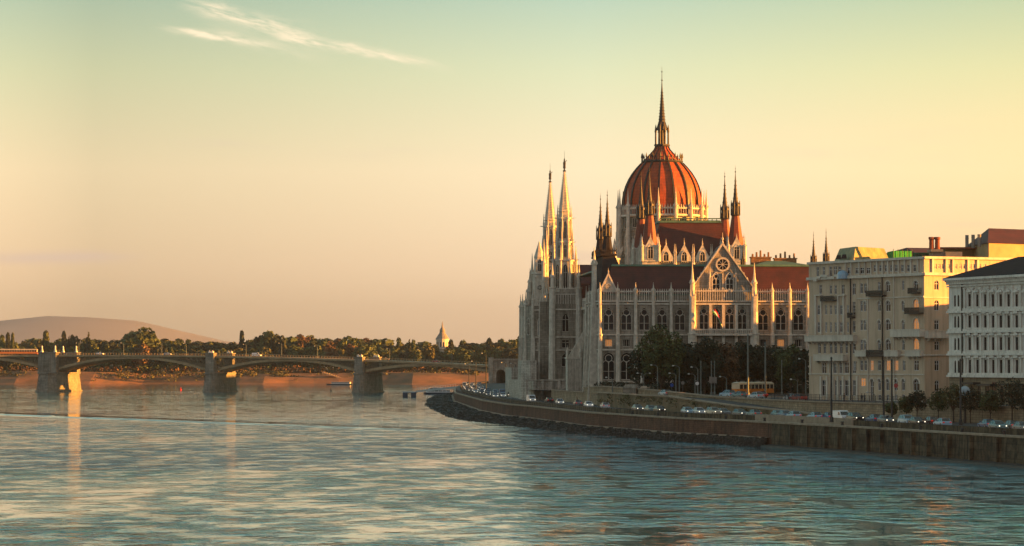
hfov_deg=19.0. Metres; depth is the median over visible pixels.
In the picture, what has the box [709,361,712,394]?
mast
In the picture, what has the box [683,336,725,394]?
plane tree
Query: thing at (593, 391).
retaining wall
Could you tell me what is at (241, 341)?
poplar tree
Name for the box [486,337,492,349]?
poplar tree
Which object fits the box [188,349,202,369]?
park tree
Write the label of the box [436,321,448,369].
water tower
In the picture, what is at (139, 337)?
park tree
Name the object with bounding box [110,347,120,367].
park tree
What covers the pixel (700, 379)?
mast
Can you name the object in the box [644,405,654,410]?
car
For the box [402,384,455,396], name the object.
floating jetty
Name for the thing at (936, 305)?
window
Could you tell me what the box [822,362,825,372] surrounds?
window
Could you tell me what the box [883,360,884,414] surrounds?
mast
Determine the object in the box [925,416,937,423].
car
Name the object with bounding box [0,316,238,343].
distant hill
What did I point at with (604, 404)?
car
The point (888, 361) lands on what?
window
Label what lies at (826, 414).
car
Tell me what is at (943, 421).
car
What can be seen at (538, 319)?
window
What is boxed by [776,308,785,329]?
window
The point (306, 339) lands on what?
park tree
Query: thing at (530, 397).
van
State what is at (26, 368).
bank shrubs
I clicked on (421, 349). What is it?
park tree
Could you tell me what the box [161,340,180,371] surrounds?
park tree
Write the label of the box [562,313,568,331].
window
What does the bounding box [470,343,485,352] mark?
park tree
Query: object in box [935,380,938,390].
window
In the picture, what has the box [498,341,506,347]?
park tree
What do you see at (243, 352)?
park tree
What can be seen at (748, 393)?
mast
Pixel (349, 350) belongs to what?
park tree
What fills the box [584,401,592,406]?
car
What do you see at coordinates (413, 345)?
poplar tree
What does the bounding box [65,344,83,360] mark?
park tree
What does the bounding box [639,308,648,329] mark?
window
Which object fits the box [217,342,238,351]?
park tree
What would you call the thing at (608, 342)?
window
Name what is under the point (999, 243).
hip roof house
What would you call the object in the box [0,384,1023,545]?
river water
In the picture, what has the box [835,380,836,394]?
window
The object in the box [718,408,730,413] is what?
car
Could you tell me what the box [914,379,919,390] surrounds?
window
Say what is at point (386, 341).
park tree
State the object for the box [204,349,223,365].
park tree
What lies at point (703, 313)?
window
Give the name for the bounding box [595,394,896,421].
ramp road
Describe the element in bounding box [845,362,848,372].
window
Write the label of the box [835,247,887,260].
mansard pavilion
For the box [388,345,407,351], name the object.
park tree
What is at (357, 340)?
park tree
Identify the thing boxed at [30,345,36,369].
poplar tree
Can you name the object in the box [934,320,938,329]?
window
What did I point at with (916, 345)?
window
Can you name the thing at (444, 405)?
riprap
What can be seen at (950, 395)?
street tree
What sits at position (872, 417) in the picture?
car
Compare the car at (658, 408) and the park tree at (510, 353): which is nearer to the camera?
the car at (658, 408)
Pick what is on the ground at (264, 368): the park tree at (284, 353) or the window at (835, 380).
the park tree at (284, 353)
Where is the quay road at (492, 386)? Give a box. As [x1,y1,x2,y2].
[463,383,983,426]
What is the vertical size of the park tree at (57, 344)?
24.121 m
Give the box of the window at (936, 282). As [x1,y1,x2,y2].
[934,281,937,289]
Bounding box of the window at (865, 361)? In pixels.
[864,360,866,370]
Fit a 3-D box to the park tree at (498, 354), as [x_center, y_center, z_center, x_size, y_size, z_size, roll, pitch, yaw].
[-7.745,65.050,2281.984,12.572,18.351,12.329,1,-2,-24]
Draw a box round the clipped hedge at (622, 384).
[594,381,660,389]
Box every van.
[526,395,535,401]
[833,410,847,417]
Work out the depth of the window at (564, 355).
886.96 m
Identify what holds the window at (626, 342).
in the parliament building at (674, 258)
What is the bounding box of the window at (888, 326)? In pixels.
[886,320,890,329]
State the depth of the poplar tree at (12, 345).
2315.66 m
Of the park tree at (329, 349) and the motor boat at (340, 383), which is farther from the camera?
the park tree at (329, 349)
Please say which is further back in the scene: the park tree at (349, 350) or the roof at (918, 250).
the park tree at (349, 350)
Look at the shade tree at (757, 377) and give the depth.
765.62 m
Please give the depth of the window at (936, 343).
623.29 m
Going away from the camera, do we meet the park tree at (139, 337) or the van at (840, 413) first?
the van at (840, 413)
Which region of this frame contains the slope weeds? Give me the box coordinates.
[0,370,479,381]
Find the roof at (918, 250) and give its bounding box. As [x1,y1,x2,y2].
[886,248,934,253]
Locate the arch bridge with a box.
[0,346,517,392]
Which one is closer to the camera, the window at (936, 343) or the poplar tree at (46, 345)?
the window at (936, 343)
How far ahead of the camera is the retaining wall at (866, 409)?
575.12 m
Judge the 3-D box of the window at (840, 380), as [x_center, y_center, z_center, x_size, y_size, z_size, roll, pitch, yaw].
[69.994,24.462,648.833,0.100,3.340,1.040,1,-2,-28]
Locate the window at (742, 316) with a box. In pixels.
[738,307,746,328]
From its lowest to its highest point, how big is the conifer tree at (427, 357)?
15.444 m
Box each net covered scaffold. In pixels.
[887,249,911,257]
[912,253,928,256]
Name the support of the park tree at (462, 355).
on the ground at (264, 368)
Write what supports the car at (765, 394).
on the ground at (778, 396)
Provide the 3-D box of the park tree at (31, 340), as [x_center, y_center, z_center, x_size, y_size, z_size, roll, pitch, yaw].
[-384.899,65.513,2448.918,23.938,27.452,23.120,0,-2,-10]
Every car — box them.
[544,397,553,402]
[555,399,563,403]
[573,400,581,405]
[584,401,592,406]
[600,402,609,407]
[631,404,643,409]
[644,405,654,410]
[653,406,665,410]
[658,390,669,394]
[681,407,692,412]
[692,407,704,412]
[705,407,721,413]
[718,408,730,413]
[719,390,734,396]
[731,391,747,397]
[732,409,746,414]
[746,409,761,414]
[747,392,763,397]
[753,391,767,397]
[771,410,779,414]
[777,410,788,414]
[786,411,801,415]
[789,394,805,399]
[807,412,821,416]
[822,412,829,416]
[846,412,863,419]
[865,414,879,420]
[877,415,894,421]
[897,415,911,422]
[908,417,925,423]
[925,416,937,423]
[933,418,951,424]
[977,419,993,426]
[988,420,1007,427]
[1005,420,1017,427]
[1012,422,1023,428]
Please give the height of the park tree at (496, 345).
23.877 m
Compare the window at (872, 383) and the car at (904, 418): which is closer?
the car at (904, 418)
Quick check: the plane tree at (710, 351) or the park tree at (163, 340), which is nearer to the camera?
the plane tree at (710, 351)
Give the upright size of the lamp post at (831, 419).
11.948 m
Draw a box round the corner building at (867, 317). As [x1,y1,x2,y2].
[804,256,1011,401]
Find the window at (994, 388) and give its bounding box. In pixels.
[992,382,996,402]
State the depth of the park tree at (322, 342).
2324.02 m
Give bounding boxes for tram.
[0,348,37,354]
[732,376,773,395]
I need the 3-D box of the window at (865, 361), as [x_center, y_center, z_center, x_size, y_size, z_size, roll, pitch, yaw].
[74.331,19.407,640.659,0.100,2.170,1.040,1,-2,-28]
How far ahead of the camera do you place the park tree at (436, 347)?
2342.17 m
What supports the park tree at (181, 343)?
on the ground at (264, 368)
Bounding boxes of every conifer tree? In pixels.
[36,339,41,370]
[83,332,90,371]
[143,345,157,370]
[271,346,281,369]
[306,335,317,371]
[407,339,410,370]
[424,352,430,369]
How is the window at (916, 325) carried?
in the corner building at (867, 317)
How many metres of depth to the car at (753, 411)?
606.99 m
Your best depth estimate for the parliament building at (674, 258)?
844.40 m
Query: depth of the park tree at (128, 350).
2261.10 m
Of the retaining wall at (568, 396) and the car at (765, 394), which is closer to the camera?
the car at (765, 394)
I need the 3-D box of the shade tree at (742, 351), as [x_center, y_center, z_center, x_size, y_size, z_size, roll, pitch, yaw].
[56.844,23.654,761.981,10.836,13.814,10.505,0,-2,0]
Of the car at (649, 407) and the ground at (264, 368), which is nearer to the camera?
the car at (649, 407)
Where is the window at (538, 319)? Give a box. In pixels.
[537,319,538,335]
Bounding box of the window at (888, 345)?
[886,339,890,349]
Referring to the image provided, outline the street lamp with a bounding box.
[798,358,805,394]
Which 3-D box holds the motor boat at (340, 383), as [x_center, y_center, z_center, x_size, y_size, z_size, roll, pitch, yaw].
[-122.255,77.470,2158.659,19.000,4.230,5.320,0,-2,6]
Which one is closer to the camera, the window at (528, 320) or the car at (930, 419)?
the car at (930, 419)
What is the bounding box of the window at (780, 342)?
[777,339,783,346]
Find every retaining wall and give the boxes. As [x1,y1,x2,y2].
[551,389,583,403]
[583,386,650,404]
[597,392,810,415]
[650,389,769,405]
[769,399,1023,422]
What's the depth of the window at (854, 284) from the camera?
644.81 m
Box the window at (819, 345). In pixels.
[818,343,820,353]
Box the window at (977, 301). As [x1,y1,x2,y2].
[976,294,978,306]
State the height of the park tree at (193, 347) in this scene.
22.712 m
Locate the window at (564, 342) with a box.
[562,340,568,347]
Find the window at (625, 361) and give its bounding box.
[621,352,631,379]
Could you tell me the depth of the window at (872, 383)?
638.39 m
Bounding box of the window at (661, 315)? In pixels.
[657,308,666,329]
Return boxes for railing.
[456,390,589,411]
[772,393,1021,404]
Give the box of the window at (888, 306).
[886,301,890,310]
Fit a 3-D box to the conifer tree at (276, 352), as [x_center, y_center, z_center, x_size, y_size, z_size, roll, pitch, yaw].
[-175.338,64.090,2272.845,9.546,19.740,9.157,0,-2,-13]
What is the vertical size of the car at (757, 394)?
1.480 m
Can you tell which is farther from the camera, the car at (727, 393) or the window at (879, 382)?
the car at (727, 393)
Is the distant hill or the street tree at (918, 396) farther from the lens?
the distant hill
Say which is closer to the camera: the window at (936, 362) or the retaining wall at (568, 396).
the window at (936, 362)
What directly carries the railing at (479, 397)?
on the quay wall at (755, 425)
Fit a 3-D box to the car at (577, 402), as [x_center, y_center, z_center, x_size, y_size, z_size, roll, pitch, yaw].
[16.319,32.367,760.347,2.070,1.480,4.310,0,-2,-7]
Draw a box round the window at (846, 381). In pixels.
[845,380,848,395]
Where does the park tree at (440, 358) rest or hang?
on the ground at (264, 368)
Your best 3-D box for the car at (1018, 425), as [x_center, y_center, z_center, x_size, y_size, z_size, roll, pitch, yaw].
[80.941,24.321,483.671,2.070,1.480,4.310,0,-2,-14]
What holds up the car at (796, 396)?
on the street
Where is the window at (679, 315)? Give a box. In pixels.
[675,308,684,329]
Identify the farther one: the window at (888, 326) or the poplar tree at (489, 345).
the poplar tree at (489, 345)
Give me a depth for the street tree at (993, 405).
540.84 m
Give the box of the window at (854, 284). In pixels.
[853,283,855,294]
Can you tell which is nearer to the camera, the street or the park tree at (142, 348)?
the street
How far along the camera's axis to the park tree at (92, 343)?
2349.50 m
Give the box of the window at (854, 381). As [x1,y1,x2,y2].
[853,380,855,395]
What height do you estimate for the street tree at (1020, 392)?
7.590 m
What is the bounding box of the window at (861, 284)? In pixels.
[860,283,862,293]
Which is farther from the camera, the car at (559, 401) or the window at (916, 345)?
the car at (559, 401)
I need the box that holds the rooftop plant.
[927,237,961,256]
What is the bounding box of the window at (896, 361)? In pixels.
[895,360,897,370]
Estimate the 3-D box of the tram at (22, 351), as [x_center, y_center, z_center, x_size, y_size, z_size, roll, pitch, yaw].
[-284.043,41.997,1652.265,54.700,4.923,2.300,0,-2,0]
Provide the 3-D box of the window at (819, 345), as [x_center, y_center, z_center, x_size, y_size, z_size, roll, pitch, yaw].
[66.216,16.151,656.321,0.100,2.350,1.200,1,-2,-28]
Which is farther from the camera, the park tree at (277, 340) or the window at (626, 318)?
the park tree at (277, 340)
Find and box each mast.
[700,361,701,393]
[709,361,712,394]
[713,361,716,395]
[747,334,749,394]
[764,342,765,390]
[781,360,782,395]
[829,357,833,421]
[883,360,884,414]
[891,359,893,418]
[959,359,962,424]
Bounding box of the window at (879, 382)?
[878,379,880,389]
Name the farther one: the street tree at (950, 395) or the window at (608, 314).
the window at (608, 314)
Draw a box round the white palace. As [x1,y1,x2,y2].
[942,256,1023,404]
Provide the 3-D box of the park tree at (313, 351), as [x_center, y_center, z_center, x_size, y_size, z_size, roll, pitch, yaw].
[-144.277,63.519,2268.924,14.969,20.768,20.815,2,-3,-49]
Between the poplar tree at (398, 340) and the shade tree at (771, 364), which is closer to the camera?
the shade tree at (771, 364)
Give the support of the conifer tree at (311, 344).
on the ground at (264, 368)
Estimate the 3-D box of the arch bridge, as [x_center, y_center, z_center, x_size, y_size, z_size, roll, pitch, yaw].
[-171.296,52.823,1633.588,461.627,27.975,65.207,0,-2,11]
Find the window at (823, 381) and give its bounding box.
[822,380,825,395]
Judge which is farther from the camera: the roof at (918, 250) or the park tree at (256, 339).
the park tree at (256, 339)
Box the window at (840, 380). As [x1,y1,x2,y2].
[840,380,841,394]
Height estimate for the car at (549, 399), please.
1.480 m
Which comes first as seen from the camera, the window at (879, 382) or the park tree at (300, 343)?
the window at (879, 382)
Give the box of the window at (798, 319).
[793,308,803,329]
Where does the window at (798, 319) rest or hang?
in the parliament building at (674, 258)
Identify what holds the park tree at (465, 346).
on the ground at (264, 368)
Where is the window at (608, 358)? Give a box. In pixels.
[603,352,613,379]
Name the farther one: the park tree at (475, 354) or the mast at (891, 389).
the park tree at (475, 354)
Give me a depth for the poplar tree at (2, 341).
2297.83 m
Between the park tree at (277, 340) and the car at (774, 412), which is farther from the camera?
the park tree at (277, 340)
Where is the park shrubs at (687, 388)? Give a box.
[636,381,808,393]
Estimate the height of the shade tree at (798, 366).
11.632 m
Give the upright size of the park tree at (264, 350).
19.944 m
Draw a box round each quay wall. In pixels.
[451,382,788,444]
[760,416,1023,468]
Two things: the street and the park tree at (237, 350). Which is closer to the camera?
the street
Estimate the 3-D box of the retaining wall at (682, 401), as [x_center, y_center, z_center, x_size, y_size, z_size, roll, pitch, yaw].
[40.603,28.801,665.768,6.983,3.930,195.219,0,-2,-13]
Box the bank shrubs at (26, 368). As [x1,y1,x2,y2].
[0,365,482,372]
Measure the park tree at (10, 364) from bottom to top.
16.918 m
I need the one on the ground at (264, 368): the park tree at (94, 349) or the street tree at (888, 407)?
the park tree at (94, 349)
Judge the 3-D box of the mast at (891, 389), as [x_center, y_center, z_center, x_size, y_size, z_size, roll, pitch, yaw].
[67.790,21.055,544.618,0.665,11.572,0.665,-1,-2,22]
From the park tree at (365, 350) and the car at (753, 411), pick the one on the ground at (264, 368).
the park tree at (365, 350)
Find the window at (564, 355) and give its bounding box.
[562,354,565,366]
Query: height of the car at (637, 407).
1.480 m
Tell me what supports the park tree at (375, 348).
on the ground at (264, 368)
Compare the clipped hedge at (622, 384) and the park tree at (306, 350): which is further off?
the park tree at (306, 350)
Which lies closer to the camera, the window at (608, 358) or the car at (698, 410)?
the car at (698, 410)
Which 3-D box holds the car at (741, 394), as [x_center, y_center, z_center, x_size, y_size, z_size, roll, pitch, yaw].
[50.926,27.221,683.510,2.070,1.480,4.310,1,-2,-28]
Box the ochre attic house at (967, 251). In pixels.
[940,247,976,256]
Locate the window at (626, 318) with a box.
[621,307,631,329]
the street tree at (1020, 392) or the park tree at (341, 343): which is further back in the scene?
the park tree at (341, 343)
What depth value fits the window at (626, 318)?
785.23 m
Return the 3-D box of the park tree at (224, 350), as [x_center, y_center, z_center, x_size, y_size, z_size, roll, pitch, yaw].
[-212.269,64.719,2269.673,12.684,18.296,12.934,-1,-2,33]
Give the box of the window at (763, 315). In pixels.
[758,308,767,329]
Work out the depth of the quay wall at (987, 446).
521.22 m
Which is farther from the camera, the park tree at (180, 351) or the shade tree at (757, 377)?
the park tree at (180, 351)
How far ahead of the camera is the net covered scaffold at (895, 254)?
669.53 m
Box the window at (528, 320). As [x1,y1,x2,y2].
[527,318,529,334]
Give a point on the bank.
(391, 378)
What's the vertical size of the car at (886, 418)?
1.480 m
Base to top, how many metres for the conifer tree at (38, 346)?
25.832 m
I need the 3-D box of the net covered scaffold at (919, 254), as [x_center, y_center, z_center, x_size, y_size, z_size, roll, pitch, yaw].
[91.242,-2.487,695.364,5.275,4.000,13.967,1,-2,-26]
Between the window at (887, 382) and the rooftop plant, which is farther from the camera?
the rooftop plant
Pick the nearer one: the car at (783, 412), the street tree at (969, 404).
the street tree at (969, 404)
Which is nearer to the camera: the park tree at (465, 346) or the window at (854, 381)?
the window at (854, 381)
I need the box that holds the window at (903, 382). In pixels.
[902,379,904,389]
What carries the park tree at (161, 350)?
on the ground at (264, 368)
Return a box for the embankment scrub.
[597,393,766,413]
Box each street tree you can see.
[885,402,898,414]
[898,396,912,414]
[906,390,927,416]
[926,388,948,417]
[940,383,962,422]
[956,387,984,422]
[979,390,1002,418]
[992,377,1023,419]
[1009,383,1023,409]
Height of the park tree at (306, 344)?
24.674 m
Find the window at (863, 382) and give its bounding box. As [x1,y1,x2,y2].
[861,378,865,385]
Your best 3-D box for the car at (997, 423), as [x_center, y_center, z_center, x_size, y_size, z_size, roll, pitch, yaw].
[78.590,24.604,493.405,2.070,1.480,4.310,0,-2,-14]
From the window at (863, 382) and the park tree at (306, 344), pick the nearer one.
the window at (863, 382)
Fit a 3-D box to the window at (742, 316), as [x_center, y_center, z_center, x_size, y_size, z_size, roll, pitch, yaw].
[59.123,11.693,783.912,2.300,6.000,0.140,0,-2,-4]
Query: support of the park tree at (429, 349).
on the ground at (264, 368)
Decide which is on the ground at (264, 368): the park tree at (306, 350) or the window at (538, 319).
the park tree at (306, 350)
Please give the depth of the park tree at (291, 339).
2330.50 m
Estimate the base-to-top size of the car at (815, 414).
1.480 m
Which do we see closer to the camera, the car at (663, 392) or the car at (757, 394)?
the car at (757, 394)
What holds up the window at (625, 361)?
in the parliament building at (674, 258)
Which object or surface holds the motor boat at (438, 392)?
on the river water
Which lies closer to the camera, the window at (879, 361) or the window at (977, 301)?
the window at (977, 301)
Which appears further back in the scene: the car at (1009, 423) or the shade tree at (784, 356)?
the shade tree at (784, 356)
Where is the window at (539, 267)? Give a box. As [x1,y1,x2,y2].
[537,259,541,271]
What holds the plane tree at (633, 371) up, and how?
on the ground at (778, 396)
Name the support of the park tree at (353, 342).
on the ground at (264, 368)
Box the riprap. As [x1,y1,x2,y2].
[425,392,766,446]
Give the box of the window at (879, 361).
[878,360,880,370]
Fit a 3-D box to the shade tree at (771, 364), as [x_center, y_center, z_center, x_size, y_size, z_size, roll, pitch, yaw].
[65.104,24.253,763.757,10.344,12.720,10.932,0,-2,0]
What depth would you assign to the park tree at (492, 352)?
2284.26 m
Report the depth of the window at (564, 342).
887.18 m
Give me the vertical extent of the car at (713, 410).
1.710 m
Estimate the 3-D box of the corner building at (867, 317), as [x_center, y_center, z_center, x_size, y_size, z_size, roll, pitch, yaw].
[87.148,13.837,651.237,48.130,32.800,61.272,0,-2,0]
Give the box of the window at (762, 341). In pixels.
[760,339,766,346]
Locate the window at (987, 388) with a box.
[985,386,989,402]
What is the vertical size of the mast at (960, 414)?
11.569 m
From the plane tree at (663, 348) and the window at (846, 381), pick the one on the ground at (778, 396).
the plane tree at (663, 348)
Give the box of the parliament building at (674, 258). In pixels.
[505,71,829,400]
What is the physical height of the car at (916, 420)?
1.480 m
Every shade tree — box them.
[681,352,705,384]
[703,342,741,392]
[725,340,761,381]
[741,344,766,381]
[753,345,788,384]
[772,344,800,392]
[791,349,808,393]
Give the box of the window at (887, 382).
[886,379,888,389]
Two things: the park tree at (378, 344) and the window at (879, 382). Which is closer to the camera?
the window at (879, 382)
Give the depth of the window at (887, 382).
633.57 m
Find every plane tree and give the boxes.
[626,349,659,385]
[633,324,686,389]
[663,340,694,388]
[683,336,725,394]
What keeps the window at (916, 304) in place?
in the corner building at (867, 317)
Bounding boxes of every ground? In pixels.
[5,365,453,371]
[581,390,1016,405]
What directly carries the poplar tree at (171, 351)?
on the ground at (264, 368)
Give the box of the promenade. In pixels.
[456,386,593,411]
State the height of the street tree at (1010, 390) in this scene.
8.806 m
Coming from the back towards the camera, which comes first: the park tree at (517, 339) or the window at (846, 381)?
the park tree at (517, 339)
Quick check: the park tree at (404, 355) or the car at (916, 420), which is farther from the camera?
the park tree at (404, 355)
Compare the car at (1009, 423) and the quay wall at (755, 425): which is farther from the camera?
the quay wall at (755, 425)
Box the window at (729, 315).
[725,307,733,328]
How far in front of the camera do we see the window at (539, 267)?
902.25 m
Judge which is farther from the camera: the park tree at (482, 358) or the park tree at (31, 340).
the park tree at (31, 340)
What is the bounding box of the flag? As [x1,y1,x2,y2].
[712,307,722,332]
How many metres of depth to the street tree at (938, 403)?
551.08 m
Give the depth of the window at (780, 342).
787.53 m
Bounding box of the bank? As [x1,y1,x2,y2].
[0,371,487,383]
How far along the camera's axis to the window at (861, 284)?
642.61 m
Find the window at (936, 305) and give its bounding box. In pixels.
[934,300,938,310]
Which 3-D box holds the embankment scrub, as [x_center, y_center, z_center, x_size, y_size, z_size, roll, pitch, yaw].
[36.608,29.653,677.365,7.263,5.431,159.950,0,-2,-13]
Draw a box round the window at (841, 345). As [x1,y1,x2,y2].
[840,343,842,353]
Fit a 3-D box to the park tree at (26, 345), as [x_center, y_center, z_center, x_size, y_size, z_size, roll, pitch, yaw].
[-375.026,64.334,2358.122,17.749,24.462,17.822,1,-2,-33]
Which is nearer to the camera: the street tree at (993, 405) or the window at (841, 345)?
the street tree at (993, 405)
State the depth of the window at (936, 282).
623.60 m
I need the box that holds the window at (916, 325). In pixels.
[914,318,918,328]
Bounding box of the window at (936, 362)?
[935,361,938,370]
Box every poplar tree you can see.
[0,334,4,348]
[5,332,10,348]
[10,332,14,348]
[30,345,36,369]
[40,330,50,351]
[60,331,66,351]
[103,344,110,368]
[167,347,175,371]
[238,330,244,349]
[396,337,401,345]
[411,339,415,350]
[448,339,453,368]
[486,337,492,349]
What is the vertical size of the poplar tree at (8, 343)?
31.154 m
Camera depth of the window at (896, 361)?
630.80 m
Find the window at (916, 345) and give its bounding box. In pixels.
[914,338,918,348]
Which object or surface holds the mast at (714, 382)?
on the ground at (778, 396)
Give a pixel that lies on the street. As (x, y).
(809, 400)
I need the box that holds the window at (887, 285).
[886,282,889,291]
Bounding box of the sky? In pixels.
[0,0,1023,346]
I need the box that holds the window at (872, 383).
[871,379,873,399]
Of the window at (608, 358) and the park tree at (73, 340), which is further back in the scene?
the park tree at (73, 340)
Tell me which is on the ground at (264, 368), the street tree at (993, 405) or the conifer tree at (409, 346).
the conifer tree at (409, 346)
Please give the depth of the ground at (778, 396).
654.99 m
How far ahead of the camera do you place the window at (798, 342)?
787.92 m
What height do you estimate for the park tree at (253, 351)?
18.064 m
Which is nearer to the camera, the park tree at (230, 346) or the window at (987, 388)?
the window at (987, 388)
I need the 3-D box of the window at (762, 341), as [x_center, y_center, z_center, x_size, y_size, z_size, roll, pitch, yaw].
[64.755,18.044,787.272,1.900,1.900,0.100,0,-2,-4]
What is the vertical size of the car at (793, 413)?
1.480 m
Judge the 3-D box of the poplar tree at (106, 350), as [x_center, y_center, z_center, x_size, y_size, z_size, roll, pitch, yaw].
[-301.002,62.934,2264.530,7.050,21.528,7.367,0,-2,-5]
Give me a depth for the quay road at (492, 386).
913.70 m
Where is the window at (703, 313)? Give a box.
[700,307,707,328]
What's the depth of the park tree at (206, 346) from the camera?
2349.73 m
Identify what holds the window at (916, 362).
in the corner building at (867, 317)
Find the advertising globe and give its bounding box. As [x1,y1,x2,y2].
[959,386,969,422]
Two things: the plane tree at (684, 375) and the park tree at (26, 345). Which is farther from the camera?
the park tree at (26, 345)
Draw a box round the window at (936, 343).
[934,341,938,349]
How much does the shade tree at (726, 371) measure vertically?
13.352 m
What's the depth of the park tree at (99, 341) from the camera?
2353.80 m
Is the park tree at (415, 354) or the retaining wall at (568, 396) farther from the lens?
the park tree at (415, 354)
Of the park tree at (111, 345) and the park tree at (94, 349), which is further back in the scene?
the park tree at (111, 345)
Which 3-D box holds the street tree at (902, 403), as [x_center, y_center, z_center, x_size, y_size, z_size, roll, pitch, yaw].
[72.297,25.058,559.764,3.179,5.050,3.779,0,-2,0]
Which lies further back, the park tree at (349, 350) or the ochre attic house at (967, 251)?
the park tree at (349, 350)
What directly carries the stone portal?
on the quay road at (492, 386)
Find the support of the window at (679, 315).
in the parliament building at (674, 258)
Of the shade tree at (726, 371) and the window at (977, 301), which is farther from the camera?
the shade tree at (726, 371)
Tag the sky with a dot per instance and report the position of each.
(215, 169)
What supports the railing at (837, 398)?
on the retaining wall at (866, 409)
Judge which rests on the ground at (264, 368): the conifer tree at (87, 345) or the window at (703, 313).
the conifer tree at (87, 345)
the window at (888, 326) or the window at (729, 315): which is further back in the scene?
the window at (729, 315)
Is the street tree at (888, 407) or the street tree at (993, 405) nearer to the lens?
the street tree at (993, 405)
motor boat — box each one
[326,380,351,384]
[423,385,450,393]
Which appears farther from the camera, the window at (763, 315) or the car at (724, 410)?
the window at (763, 315)
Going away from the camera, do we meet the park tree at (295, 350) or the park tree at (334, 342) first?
the park tree at (295, 350)
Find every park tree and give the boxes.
[3,357,24,369]
[18,341,35,360]
[21,338,37,365]
[51,341,61,351]
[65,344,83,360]
[67,334,78,346]
[80,338,98,347]
[85,346,101,366]
[93,339,102,347]
[99,341,120,371]
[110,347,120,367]
[115,346,133,370]
[117,327,159,371]
[129,343,154,371]
[153,346,167,366]
[160,338,174,366]
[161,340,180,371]
[175,340,185,369]
[175,349,187,370]
[183,343,202,366]
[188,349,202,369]
[192,341,213,351]
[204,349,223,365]
[213,343,222,371]
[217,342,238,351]
[219,348,235,363]
[230,348,242,360]
[235,349,249,363]
[247,349,257,360]
[253,335,260,367]
[255,330,273,350]
[257,346,272,366]
[269,334,286,354]
[274,349,293,370]
[285,336,297,348]
[287,345,303,370]
[289,340,308,371]
[295,334,314,341]
[297,338,303,347]
[300,347,310,365]
[306,345,326,371]
[315,338,333,371]
[323,344,338,366]
[327,338,340,346]
[335,339,348,348]
[336,347,347,361]
[339,336,357,345]
[343,344,358,363]
[351,338,364,343]
[351,343,377,365]
[368,345,385,365]
[371,341,383,347]
[375,338,393,345]
[378,349,393,365]
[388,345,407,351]
[388,348,399,364]
[399,351,412,370]
[408,349,423,367]
[415,346,425,358]
[416,341,431,347]
[423,343,435,361]
[424,344,439,370]
[431,356,446,369]
[441,348,454,362]
[454,347,473,363]
[457,343,474,350]
[469,351,477,363]
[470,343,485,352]
[474,350,487,364]
[481,342,500,350]
[486,347,498,358]
[494,348,506,358]
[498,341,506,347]
[500,347,518,358]
[504,339,513,347]
[509,336,518,347]
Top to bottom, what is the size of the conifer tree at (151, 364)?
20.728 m
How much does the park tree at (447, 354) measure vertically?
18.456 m
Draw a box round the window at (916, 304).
[914,299,918,310]
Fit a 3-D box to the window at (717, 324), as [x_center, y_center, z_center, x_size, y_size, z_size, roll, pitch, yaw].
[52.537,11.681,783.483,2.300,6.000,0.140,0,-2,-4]
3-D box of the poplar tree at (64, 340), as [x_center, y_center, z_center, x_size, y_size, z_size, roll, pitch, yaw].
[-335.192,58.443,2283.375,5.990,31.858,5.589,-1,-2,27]
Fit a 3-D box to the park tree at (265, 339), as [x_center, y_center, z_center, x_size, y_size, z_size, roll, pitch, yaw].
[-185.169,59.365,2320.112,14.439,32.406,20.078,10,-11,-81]
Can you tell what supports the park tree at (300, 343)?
on the ground at (264, 368)
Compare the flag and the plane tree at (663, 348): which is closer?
the plane tree at (663, 348)
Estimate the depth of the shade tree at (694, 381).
766.84 m
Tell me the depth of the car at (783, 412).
595.04 m
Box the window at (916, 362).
[914,360,918,370]
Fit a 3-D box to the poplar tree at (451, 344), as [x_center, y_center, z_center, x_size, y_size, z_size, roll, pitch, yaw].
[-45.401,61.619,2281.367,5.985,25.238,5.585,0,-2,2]
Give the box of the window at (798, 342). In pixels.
[795,339,801,346]
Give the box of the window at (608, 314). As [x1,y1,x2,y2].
[604,307,613,329]
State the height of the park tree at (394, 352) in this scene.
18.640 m
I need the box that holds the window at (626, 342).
[623,339,629,346]
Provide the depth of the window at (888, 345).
633.57 m
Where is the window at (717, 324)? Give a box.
[712,307,720,328]
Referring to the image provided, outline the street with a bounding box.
[746,397,876,402]
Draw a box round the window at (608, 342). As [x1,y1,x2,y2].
[605,339,611,346]
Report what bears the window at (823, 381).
in the corner building at (867, 317)
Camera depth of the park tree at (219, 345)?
2340.45 m
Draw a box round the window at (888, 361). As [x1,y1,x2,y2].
[887,360,889,370]
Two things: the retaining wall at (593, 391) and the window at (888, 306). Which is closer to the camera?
the window at (888, 306)
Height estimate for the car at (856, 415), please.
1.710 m
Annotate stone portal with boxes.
[622,384,640,393]
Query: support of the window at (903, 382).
in the corner building at (867, 317)
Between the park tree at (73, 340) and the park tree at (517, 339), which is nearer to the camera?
the park tree at (73, 340)
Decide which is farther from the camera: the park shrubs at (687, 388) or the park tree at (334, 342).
the park tree at (334, 342)
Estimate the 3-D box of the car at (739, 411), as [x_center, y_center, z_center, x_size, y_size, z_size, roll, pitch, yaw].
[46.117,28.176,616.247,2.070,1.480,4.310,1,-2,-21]
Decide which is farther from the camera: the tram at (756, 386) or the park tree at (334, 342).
the park tree at (334, 342)
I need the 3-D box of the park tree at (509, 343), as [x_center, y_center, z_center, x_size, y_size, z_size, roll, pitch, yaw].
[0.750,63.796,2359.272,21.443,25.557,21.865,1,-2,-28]
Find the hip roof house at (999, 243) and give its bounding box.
[965,228,1023,257]

